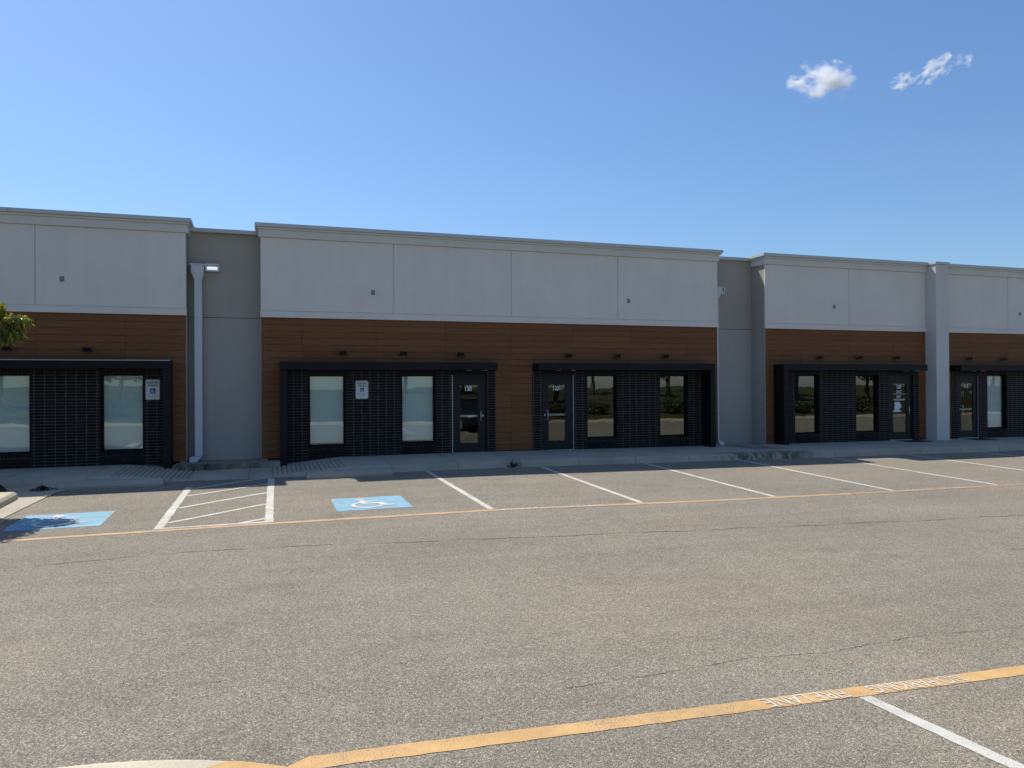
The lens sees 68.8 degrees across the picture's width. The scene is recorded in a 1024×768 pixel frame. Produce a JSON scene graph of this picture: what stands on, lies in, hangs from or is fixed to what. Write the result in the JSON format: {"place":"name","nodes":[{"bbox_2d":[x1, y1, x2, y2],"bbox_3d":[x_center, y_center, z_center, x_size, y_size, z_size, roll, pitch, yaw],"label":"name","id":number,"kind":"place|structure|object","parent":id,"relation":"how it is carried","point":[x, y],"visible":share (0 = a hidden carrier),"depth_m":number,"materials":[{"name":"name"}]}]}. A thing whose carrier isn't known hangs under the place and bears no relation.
{"place":"outdoors","nodes":[
{"label":"outdoors","id":0,"kind":"place"},
{"bbox_2d":[0,484,6,491],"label":"planting bed","id":1,"kind":"object","parent":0,"point":[2,489],"visible":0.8,"depth_m":13.61,"materials":[{"name":"brown soil"}]},
{"bbox_2d":[0,303,34,346],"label":"young tree","id":2,"kind":"object","parent":1,"relation":"on","point":[15,324],"visible":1,"depth_m":12.42,"materials":[{"name":"green plant"}]},
{"bbox_2d":[0,450,1023,767],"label":"parking lot","id":3,"kind":"structure","parent":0,"point":[836,612],"depth_m":6.59,"materials":[{"name":"grey asphalt"}]},
{"bbox_2d":[0,492,17,507],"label":"kerb","id":4,"kind":"structure","parent":3,"relation":"on","point":[6,498],"depth_m":12.70,"materials":[{"name":"concrete"}]},
{"bbox_2d":[0,486,65,518],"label":"gutter apron","id":5,"kind":"object","parent":3,"relation":"on","point":[26,498],"visible":0.68,"depth_m":13.20,"materials":[{"name":"concrete"}]},
{"bbox_2d":[24,484,57,492],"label":"leaf litter","id":6,"kind":"object","parent":5,"relation":"on","point":[42,488],"visible":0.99,"depth_m":13.99,"materials":[{"name":"plant"}]},
{"bbox_2d":[58,478,164,489],"bbox_3d":[-7.695,1.928,14.424,1.800,0.148,0.320,0,0,-18],"label":"wheel stop","id":7,"kind":"object","parent":3,"relation":"on","point":[108,484],"visible":0.99,"depth_m":14.30,"materials":[{"name":"concrete"}]},
{"bbox_2d":[57,760,290,767],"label":"kerb","id":8,"kind":"structure","parent":3,"relation":"on","point":[184,764],"depth_m":3.62,"materials":[{"name":"concrete"}]},
{"bbox_2d":[306,468,392,479],"bbox_3d":[-3.429,1.900,15.830,1.785,0.148,0.320,0,0,-18],"label":"wheel stop","id":9,"kind":"object","parent":3,"relation":"on","point":[348,473],"visible":1,"depth_m":15.70,"materials":[{"name":"concrete"}]},
{"bbox_2d":[507,459,520,466],"bbox_3d":[-0.001,1.840,17.361,0.414,0.194,0.421,0,0,-18],"label":"weed","id":10,"kind":"object","parent":3,"relation":"on","point":[513,465],"visible":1,"depth_m":17.30,"materials":[{"name":"green plant"}]},
{"bbox_2d":[0,437,1023,488],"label":"sidewalk","id":11,"kind":"structure","parent":0,"point":[177,472],"depth_m":18.07,"materials":[{"name":"concrete"}]},
{"bbox_2d":[0,207,1023,469],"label":"commercial building","id":12,"kind":"structure","parent":11,"relation":"on","point":[238,355],"depth_m":19.58,"materials":[{"name":"paint"}]},
{"bbox_2d":[1,346,11,350],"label":"wall lamp","id":13,"kind":"object","parent":12,"relation":"attached to","point":[5,348],"visible":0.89,"depth_m":16.30,"materials":[{"name":"brown metal"}]},
{"bbox_2d":[0,374,30,453],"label":"window","id":14,"kind":"structure","parent":12,"relation":"in","point":[15,389],"depth_m":16.57,"materials":[{"name":"glass"}]},
{"bbox_2d":[82,348,92,351],"bbox_3d":[-9.558,-0.771,16.832,0.208,0.089,0.115,0,0,-18],"label":"wall lamp","id":15,"kind":"object","parent":12,"relation":"attached to","point":[87,349],"visible":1,"depth_m":16.78,"materials":[{"name":"brown metal"}]},
{"bbox_2d":[101,374,144,451],"bbox_3d":[-8.938,0.658,17.209,0.905,1.762,0.097,0,0,-18],"label":"window","id":16,"kind":"structure","parent":12,"relation":"in","point":[122,395],"depth_m":17.24,"materials":[{"name":"glass"}]},
{"bbox_2d":[145,379,159,399],"bbox_3d":[-8.294,0.131,17.260,0.302,0.470,0.012,0,0,-18],"label":"parking sign","id":17,"kind":"object","parent":12,"relation":"attached to","point":[152,389],"visible":1,"depth_m":17.26,"materials":[{"name":"white plastic"}]},
{"bbox_2d":[205,263,219,271],"bbox_3d":[-7.272,-2.820,18.144,0.325,0.195,0.120,0,0,-18],"label":"floodlight","id":18,"kind":"object","parent":12,"relation":"attached to","point":[211,267],"visible":1,"depth_m":18.11,"materials":[{"name":"white plastic"}]},
{"bbox_2d":[308,375,345,446],"bbox_3d":[-4.619,0.661,18.633,0.903,1.765,0.097,0,0,-18],"label":"window","id":19,"kind":"structure","parent":12,"relation":"in","point":[326,393],"depth_m":18.67,"materials":[{"name":"glass"}]},
{"bbox_2d":[339,351,347,354],"bbox_3d":[-4.198,-0.770,18.599,0.208,0.089,0.115,0,0,-18],"label":"wall lamp","id":20,"kind":"object","parent":12,"relation":"attached to","point":[343,352],"visible":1,"depth_m":18.55,"materials":[{"name":"brown metal"}]},
{"bbox_2d":[356,381,367,398],"bbox_3d":[-3.764,0.145,18.754,0.314,0.454,0.012,0,0,-18],"label":"parking sign","id":21,"kind":"object","parent":12,"relation":"attached to","point":[361,389],"visible":1,"depth_m":18.75,"materials":[{"name":"white plastic"}]},
{"bbox_2d":[401,375,434,443],"bbox_3d":[-2.446,0.646,19.350,0.903,1.755,0.097,0,0,-18],"label":"window","id":22,"kind":"structure","parent":12,"relation":"in","point":[417,391],"depth_m":19.40,"materials":[{"name":"glass"}]},
{"bbox_2d":[452,374,486,452],"bbox_3d":[-1.124,0.786,19.693,0.960,2.117,0.161,0,0,-18],"label":"door","id":23,"kind":"structure","parent":12,"relation":"in","point":[480,380],"depth_m":19.71,"materials":[{"name":"paint"}]},
{"bbox_2d":[541,374,573,449],"bbox_3d":[1.240,0.780,20.472,0.960,2.122,0.161,0,0,-18],"label":"door","id":24,"kind":"structure","parent":12,"relation":"in","point":[567,380],"depth_m":20.50,"materials":[{"name":"paint"}]},
{"bbox_2d":[587,375,615,437],"bbox_3d":[2.475,0.631,20.956,0.910,1.761,0.067,0,0,-18],"label":"window","id":25,"kind":"structure","parent":12,"relation":"in","point":[601,401],"depth_m":20.96,"materials":[{"name":"clear glass"}]},
{"bbox_2d":[660,375,685,436],"bbox_3d":[4.633,0.627,21.668,0.905,1.769,0.067,0,0,-18],"label":"window","id":26,"kind":"structure","parent":12,"relation":"in","point":[672,387],"depth_m":21.67,"materials":[{"name":"clear glass"}]},
{"bbox_2d":[795,375,817,433],"bbox_3d":[9.046,0.627,23.123,0.908,1.807,0.067,0,0,-18],"label":"window","id":27,"kind":"structure","parent":12,"relation":"in","point":[805,385],"depth_m":23.13,"materials":[{"name":"clear glass"}]},
{"bbox_2d":[856,375,876,431],"bbox_3d":[11.244,0.623,23.847,0.906,1.815,0.067,0,0,-18],"label":"window","id":28,"kind":"structure","parent":12,"relation":"in","point":[866,387],"depth_m":23.86,"materials":[{"name":"clear glass"}]},
{"bbox_2d":[889,375,912,440],"bbox_3d":[12.563,0.769,24.206,0.975,2.150,0.161,0,0,-18],"label":"door","id":29,"kind":"structure","parent":12,"relation":"in","point":[893,379],"depth_m":24.26,"materials":[{"name":"paint"}]},
{"bbox_2d":[958,374,978,438],"bbox_3d":[15.291,0.762,25.105,0.900,2.170,0.161,0,0,-18],"label":"door","id":30,"kind":"structure","parent":12,"relation":"in","point":[963,378],"depth_m":25.18,"materials":[{"name":"paint"}]},
{"bbox_2d":[987,375,1004,428],"bbox_3d":[16.481,0.605,25.590,0.904,1.823,0.097,0,0,-18],"label":"window","id":31,"kind":"structure","parent":12,"relation":"in","point":[995,383],"depth_m":25.68,"materials":[{"name":"glass"}]},
{"bbox_2d":[894,440,931,441],"bbox_3d":[12.757,1.811,23.768,0.900,0.018,0.620,0,0,-18],"label":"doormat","id":32,"kind":"object","parent":11,"relation":"on","point":[913,440],"visible":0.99,"depth_m":23.82,"materials":[{"name":"rubber"}]},
{"bbox_2d":[0,0,1023,267],"label":"sky","id":33,"kind":"structure","parent":0,"point":[866,129],"materials":[{"name":"blue"}]}
]}

